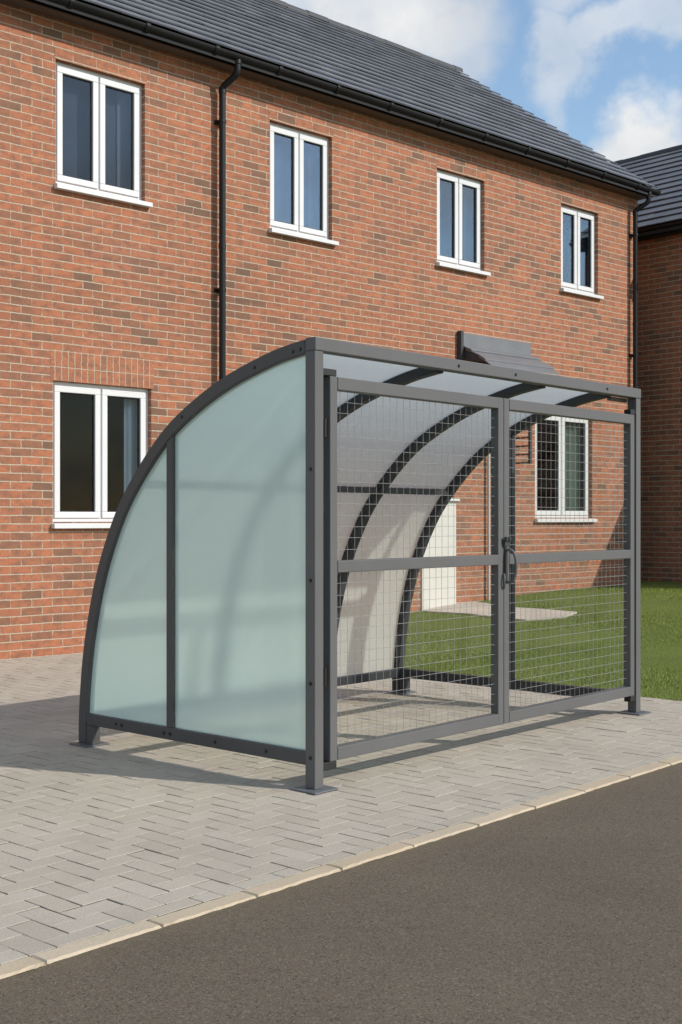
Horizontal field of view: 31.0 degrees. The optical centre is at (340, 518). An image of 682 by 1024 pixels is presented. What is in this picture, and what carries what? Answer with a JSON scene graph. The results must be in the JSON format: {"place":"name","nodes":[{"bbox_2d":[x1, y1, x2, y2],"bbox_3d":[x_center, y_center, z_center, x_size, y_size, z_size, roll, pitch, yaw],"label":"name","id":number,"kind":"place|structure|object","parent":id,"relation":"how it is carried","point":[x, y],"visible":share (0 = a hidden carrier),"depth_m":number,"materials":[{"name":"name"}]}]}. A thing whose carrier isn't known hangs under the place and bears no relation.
{"place":"outdoors","nodes":[
{"label":"outdoors","id":0,"kind":"place"},
{"bbox_2d":[0,762,681,1023],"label":"road","id":1,"kind":"structure","parent":0,"point":[568,911],"depth_m":3.83,"materials":[{"name":"grey asphalt"}]},
{"bbox_2d":[0,755,681,979],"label":"kerb","id":2,"kind":"structure","parent":1,"relation":"on","point":[19,966],"depth_m":4.48,"materials":[{"name":"beige concrete"}]},
{"bbox_2d":[0,653,681,964],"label":"pavement","id":3,"kind":"structure","parent":0,"point":[122,829],"depth_m":5.95,"materials":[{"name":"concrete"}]},
{"bbox_2d":[69,337,650,794],"bbox_3d":[0.268,0.219,7.754,1.995,2.198,3.342,0,0,42],"label":"bike shelter","id":4,"kind":"object","parent":3,"relation":"on","point":[271,529],"visible":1,"depth_m":6.68,"materials":[{"name":"plastic"}]},
{"bbox_2d":[281,0,681,161],"label":"sky","id":5,"kind":"structure","parent":0,"point":[607,74],"materials":[{"name":"blue"}]},
{"bbox_2d":[426,601,576,620],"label":"path","id":6,"kind":"structure","parent":0,"point":[477,609],"depth_m":14.84,"materials":[{"name":"beige concrete"}]},
{"bbox_2d":[404,581,681,700],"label":"lawn","id":7,"kind":"structure","parent":0,"point":[542,641],"depth_m":12.49,"materials":[{"name":"green plant"}]},
{"label":"ground","id":8,"kind":"structure","parent":0,"visible":0},
{"bbox_2d":[0,0,660,659],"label":"brick house","id":9,"kind":"structure","parent":8,"relation":"on","point":[198,198],"depth_m":13.65,"materials":[{"name":"red brick"}]},
{"bbox_2d":[51,381,147,528],"bbox_3d":[-2.344,-0.645,12.350,1.350,1.480,0.261,0,0,-43],"label":"window","id":10,"kind":"structure","parent":9,"relation":"in","point":[135,400],"depth_m":12.28,"materials":[{"name":"white plastic"}]},
{"bbox_2d":[54,62,152,207],"bbox_3d":[-2.409,-3.825,12.297,1.165,1.360,0.270,0,0,-43],"label":"window","id":11,"kind":"structure","parent":9,"relation":"in","point":[99,116],"depth_m":12.30,"materials":[{"name":"white plastic"}]},
{"bbox_2d":[268,122,338,245],"bbox_3d":[-0.477,-3.825,14.086,1.082,1.360,0.270,0,0,-43],"label":"window","id":12,"kind":"structure","parent":9,"relation":"in","point":[299,160],"depth_m":14.11,"materials":[{"name":"white plastic"}]},
{"bbox_2d":[420,497,459,610],"bbox_3d":[1.224,0.185,15.595,0.675,2.230,0.155,0,0,-43],"label":"door","id":13,"kind":"structure","parent":9,"relation":"in","point":[446,531],"depth_m":15.61,"materials":[{"name":"white plastic"}]},
{"bbox_2d":[436,170,490,276],"bbox_3d":[1.525,-3.830,15.942,1.061,1.350,0.270,0,0,-43],"label":"window","id":14,"kind":"structure","parent":9,"relation":"in","point":[458,197],"depth_m":15.98,"materials":[{"name":"white plastic"}]},
{"bbox_2d":[534,416,597,521],"bbox_3d":[3.145,-0.740,17.440,1.461,1.580,0.261,0,0,-43],"label":"window","id":15,"kind":"structure","parent":9,"relation":"in","point":[576,498],"depth_m":17.67,"materials":[{"name":"white plastic"}]},
{"bbox_2d":[560,205,603,299],"bbox_3d":[3.394,-3.830,17.677,1.024,1.350,0.270,0,0,-43],"label":"window","id":16,"kind":"structure","parent":9,"relation":"in","point":[577,226],"depth_m":17.74,"materials":[{"name":"white plastic"}]},
{"bbox_2d":[610,145,681,582],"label":"neighbour house","id":17,"kind":"structure","parent":8,"relation":"on","point":[660,301],"depth_m":19.26,"materials":[{"name":"red brick"}]}
]}

